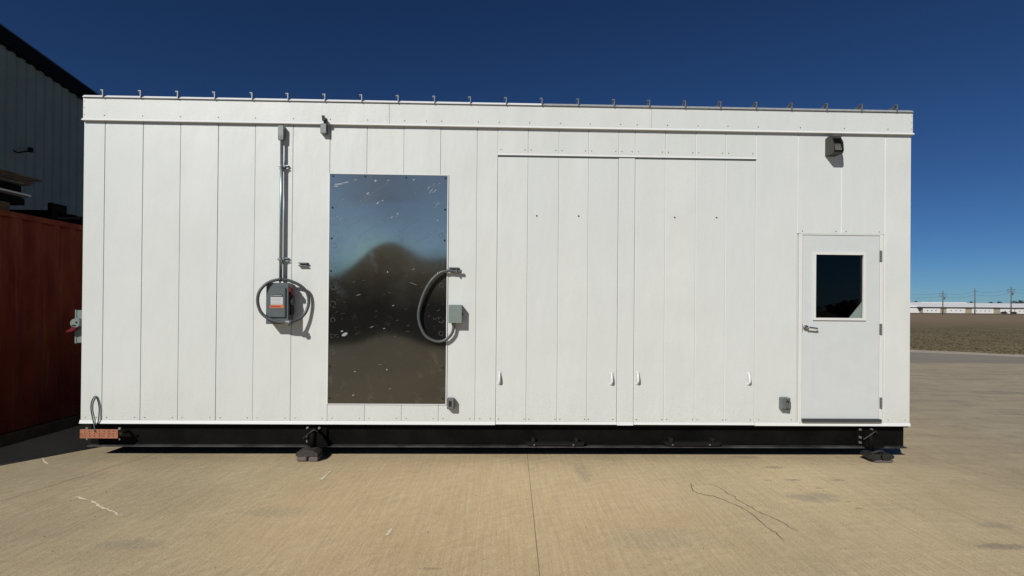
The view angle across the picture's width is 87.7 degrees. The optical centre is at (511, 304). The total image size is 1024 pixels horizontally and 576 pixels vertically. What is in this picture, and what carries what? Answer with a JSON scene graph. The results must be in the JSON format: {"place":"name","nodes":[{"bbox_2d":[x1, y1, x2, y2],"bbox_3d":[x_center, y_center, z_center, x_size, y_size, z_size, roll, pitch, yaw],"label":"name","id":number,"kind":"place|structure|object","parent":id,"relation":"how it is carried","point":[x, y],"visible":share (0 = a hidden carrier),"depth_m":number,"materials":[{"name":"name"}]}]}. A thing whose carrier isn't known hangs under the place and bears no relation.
{"place":"outdoors","nodes":[
{"label":"outdoors","id":0,"kind":"place"},
{"bbox_2d":[0,194,24,204],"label":"spacer block","id":1,"kind":"object","parent":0,"point":[11,200],"depth_m":6.60,"materials":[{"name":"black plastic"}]},
{"bbox_2d":[0,188,30,197],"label":"sheet stack","id":2,"kind":"object","parent":1,"relation":"on","point":[12,193],"visible":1,"depth_m":6.60,"materials":[{"name":"metal"}]},
{"bbox_2d":[0,181,20,192],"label":"spacer block","id":3,"kind":"object","parent":2,"relation":"on","point":[9,186],"depth_m":6.56,"materials":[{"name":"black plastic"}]},
{"bbox_2d":[0,169,42,185],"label":"board stack","id":4,"kind":"object","parent":3,"relation":"on","point":[7,176],"visible":1,"depth_m":6.61,"materials":[{"name":"brown wood"}]},
{"bbox_2d":[0,363,1023,575],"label":"concrete apron","id":5,"kind":"object","parent":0,"point":[952,473],"visible":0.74,"depth_m":4.54,"materials":[{"name":"brown concrete"}]},
{"bbox_2d":[0,414,81,447],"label":"timber beam","id":6,"kind":"structure","parent":5,"relation":"on","point":[20,435],"depth_m":6.75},
{"bbox_2d":[0,209,82,433],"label":"shipping container","id":7,"kind":"object","parent":6,"relation":"on","point":[41,266],"visible":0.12,"depth_m":6.78,"materials":[{"name":"red metal"}]},
{"bbox_2d":[0,201,9,210],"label":"timber block","id":8,"kind":"object","parent":7,"relation":"on","point":[4,205],"depth_m":6.47,"materials":[{"name":"brown wood"}]},
{"bbox_2d":[10,203,82,224],"bbox_3d":[-6.666,-1.238,7.593,1.100,0.238,1.070,1,0,-1],"label":"black pallet","id":9,"kind":"object","parent":7,"relation":"on","point":[55,211],"visible":0.35,"depth_m":7.15,"materials":[{"name":"black plastic"}]},
{"bbox_2d":[0,23,98,216],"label":"metal building","id":10,"kind":"structure","parent":5,"relation":"on","point":[41,121],"depth_m":15.57,"materials":[{"name":"black metal"}]},
{"bbox_2d":[296,426,328,460],"bbox_3d":[-2.198,1.530,5.910,0.305,0.349,0.251,1,0,-1],"label":"levelling jack","id":11,"kind":"object","parent":5,"relation":"on","point":[314,436],"visible":0.98,"depth_m":5.91,"materials":[{"name":"black paint"}]},
{"bbox_2d":[79,89,913,447],"bbox_3d":[-0.121,-0.349,7.524,9.361,3.940,3.154,1,0,-1],"label":"equipment shelter","id":12,"kind":"object","parent":5,"relation":"on","point":[647,275],"visible":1,"depth_m":6.03,"materials":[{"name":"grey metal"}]},
{"bbox_2d":[65,310,81,342],"bbox_3d":[-4.853,0.246,6.076,0.169,0.373,0.370,1,0,-1],"label":"side disconnect switch","id":13,"kind":"object","parent":12,"relation":"attached to","point":[76,324],"visible":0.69,"depth_m":5.96,"materials":[{"name":"grey paint"}]},
{"bbox_2d":[90,396,99,431],"bbox_3d":[-4.582,1.199,5.872,0.133,0.388,0.065,0,0,34],"label":"bonding wire","id":14,"kind":"object","parent":12,"relation":"attached to","point":[94,424],"visible":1,"depth_m":5.88,"materials":[{"name":"grey metal"}]},
{"bbox_2d":[80,427,129,439],"bbox_3d":[-4.500,1.412,5.898,0.441,0.136,0.146,1,0,-1],"label":"copper ground bar","id":15,"kind":"object","parent":12,"relation":"attached to","point":[86,432],"visible":1,"depth_m":5.83,"materials":[{"name":"brown metal"}]},
{"bbox_2d":[266,283,294,323],"bbox_3d":[-2.540,-0.012,5.862,0.274,0.450,0.166,1,0,-1],"label":"disconnect switch","id":16,"kind":"object","parent":12,"relation":"attached to","point":[280,300],"visible":0.98,"depth_m":5.79,"materials":[{"name":"grey paint"}]},
{"bbox_2d":[256,277,309,325],"bbox_3d":[-2.481,-0.035,5.785,0.551,0.532,0.138,1,0,-20],"label":"flexible conduit coil","id":17,"kind":"object","parent":16,"relation":"attached to","point":[287,322],"visible":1,"depth_m":5.78,"materials":[{"name":"metal"}]},
{"bbox_2d":[277,125,288,281],"bbox_3d":[-2.541,-1.118,5.923,0.121,1.729,0.076,1,0,-1],"label":"conduit riser","id":18,"kind":"object","parent":12,"relation":"attached to","point":[281,139],"visible":0.99,"depth_m":5.90,"materials":[{"name":"metal"}]},
{"bbox_2d":[298,262,308,265],"bbox_3d":[-2.325,-0.448,5.944,0.100,0.040,0.041,1,0,-1],"label":"strut bracket","id":19,"kind":"object","parent":12,"relation":"attached to","point":[303,264],"visible":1,"depth_m":5.92,"materials":[{"name":"metal"}]},
{"bbox_2d":[320,115,327,134],"bbox_3d":[-2.084,-1.998,5.926,0.083,0.199,0.098,1,0,-1],"label":"sensor box","id":20,"kind":"object","parent":12,"relation":"attached to","point":[324,128],"visible":1,"depth_m":5.91,"materials":[{"name":"metal"}]},
{"bbox_2d":[327,173,448,404],"bbox_3d":[-1.391,-0.173,5.971,1.337,2.593,0.032,1,0,-1],"label":"stainless sheet","id":21,"kind":"object","parent":12,"relation":"attached to","point":[387,247],"visible":1,"depth_m":5.98,"materials":[{"name":"silver metal"}]},
{"bbox_2d":[447,397,454,408],"bbox_3d":[-0.684,1.105,5.954,0.090,0.125,0.090,1,0,-1],"label":"receptacle box","id":22,"kind":"object","parent":12,"relation":"attached to","point":[450,402],"visible":1,"depth_m":5.91,"materials":[{"name":"metal"}]},
{"bbox_2d":[448,305,462,325],"bbox_3d":[-0.624,0.118,5.949,0.159,0.233,0.111,1,0,-1],"label":"junction box","id":23,"kind":"object","parent":12,"relation":"attached to","point":[455,313],"visible":1,"depth_m":5.89,"materials":[{"name":"grey paint"}]},
{"bbox_2d":[417,269,461,342],"bbox_3d":[-0.811,0.017,5.962,0.496,0.826,0.079,1,0,-1],"label":"conduit whip","id":24,"kind":"object","parent":23,"relation":"attached to","point":[456,271],"visible":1,"depth_m":5.93,"materials":[{"name":"metal"}]},
{"bbox_2d":[496,157,617,424],"bbox_3d":[0.513,-0.154,6.014,1.367,3.013,0.068,1,0,-1],"label":"access door","id":25,"kind":"structure","parent":12,"relation":"in","point":[543,378],"depth_m":6.03,"materials":[{"name":"white paint"}]},
{"bbox_2d":[633,159,755,424],"bbox_3d":[2.082,-0.140,6.054,1.383,3.013,0.068,1,0,-1],"label":"access door","id":26,"kind":"structure","parent":12,"relation":"in","point":[694,257],"depth_m":6.07,"materials":[{"name":"white paint"}]},
{"bbox_2d":[779,397,789,409],"bbox_3d":[3.097,1.121,6.043,0.098,0.143,0.105,1,0,-1],"label":"receptacle box","id":27,"kind":"object","parent":12,"relation":"attached to","point":[784,403],"visible":1,"depth_m":6.02,"materials":[{"name":"metal"}]},
{"bbox_2d":[825,136,843,156],"bbox_3d":[3.666,-1.804,6.041,0.140,0.211,0.166,1,0,-1],"label":"wall pack light","id":28,"kind":"object","parent":12,"relation":"attached to","point":[834,146],"visible":1,"depth_m":6.00,"materials":[{"name":"grey metal"}]},
{"bbox_2d":[797,234,882,422],"bbox_3d":[3.768,0.273,6.114,0.980,2.165,0.117,1,0,-4],"label":"personnel door","id":29,"kind":"structure","parent":12,"relation":"in","point":[840,360],"depth_m":6.11,"materials":[{"name":"white paint"}]},
{"bbox_2d":[9,403,1015,567],"bbox_3d":[2.853,1.747,5.569,17.959,0.005,8.964,1,0,-1],"label":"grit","id":30,"kind":"object","parent":5,"relation":"on","point":[365,509],"visible":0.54,"depth_m":4.59,"materials":[{"name":"beige gravel"}]},
{"bbox_2d":[856,427,893,462],"bbox_3d":[4.123,1.587,6.064,0.298,0.350,0.266,1,0,-1],"label":"levelling jack","id":31,"kind":"object","parent":5,"relation":"on","point":[869,438],"visible":0.99,"depth_m":6.07,"materials":[{"name":"black paint"}]},
{"bbox_2d":[0,0,1023,303],"label":"sky","id":32,"kind":"structure","parent":0,"point":[958,65],"materials":[{"name":"blue"}]},
{"bbox_2d":[912,302,965,302],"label":"background hall","id":33,"kind":"structure","parent":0,"point":[938,302],"depth_m":496.13,"materials":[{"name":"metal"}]},
{"bbox_2d":[910,313,1023,354],"bbox_3d":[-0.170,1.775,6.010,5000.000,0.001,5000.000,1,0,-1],"label":"field ground","id":34,"kind":"structure","parent":0,"point":[985,321],"depth_m":49.85,"materials":[{"name":"brown plant"}]},
{"bbox_2d":[910,306,919,312],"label":"warehouse annex","id":35,"kind":"object","parent":34,"relation":"on","point":[914,309],"visible":0.21,"depth_m":417.23,"materials":[{"name":"white metal"}]},
{"bbox_2d":[974,289,976,314],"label":"utility pole","id":36,"kind":"object","parent":34,"relation":"on","point":[974,303],"visible":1,"depth_m":261.90,"materials":[{"name":"grey wood"}]},
{"bbox_2d":[1007,286,1014,314],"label":"utility pole","id":37,"kind":"object","parent":34,"relation":"on","point":[1011,291],"visible":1,"depth_m":262.28,"materials":[{"name":"grey wood"}]},
{"bbox_2d":[910,302,1023,313],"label":"warehouse","id":38,"kind":"structure","parent":0,"point":[998,308],"depth_m":416.02,"materials":[{"name":"white metal"}]},
{"bbox_2d":[923,308,939,312],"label":"bay door","id":39,"kind":"structure","parent":38,"relation":"in","point":[925,310],"depth_m":414.60,"materials":[{"name":"white metal"}]},
{"bbox_2d":[946,308,964,312],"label":"bay door","id":40,"kind":"structure","parent":38,"relation":"in","point":[948,310],"depth_m":415.10,"materials":[{"name":"white metal"}]},
{"bbox_2d":[972,308,993,312],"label":"bay door","id":41,"kind":"structure","parent":38,"relation":"in","point":[978,310],"depth_m":415.61,"materials":[{"name":"white metal"}]},
{"bbox_2d":[1000,309,1013,313],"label":"bay door","id":42,"kind":"structure","parent":38,"relation":"in","point":[1001,310],"depth_m":416.12,"materials":[{"name":"white metal"}]},
{"bbox_2d":[1015,309,1023,313],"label":"bay door","id":43,"kind":"structure","parent":38,"relation":"in","point":[1019,311],"depth_m":416.42,"materials":[{"name":"white metal"}]},
{"bbox_2d":[910,352,1023,363],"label":"yard pavement","id":44,"kind":"structure","parent":0,"point":[915,357],"depth_m":19.29,"materials":[{"name":"concrete"}]},
{"bbox_2d":[910,350,1023,356],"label":"gravel shoulder","id":45,"kind":"object","parent":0,"point":[965,353],"visible":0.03,"depth_m":21.67},
{"bbox_2d":[910,313,1023,314],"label":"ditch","id":46,"kind":"object","parent":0,"point":[953,313],"visible":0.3,"depth_m":323.87,"materials":[{"name":"brown soil"}]}
]}

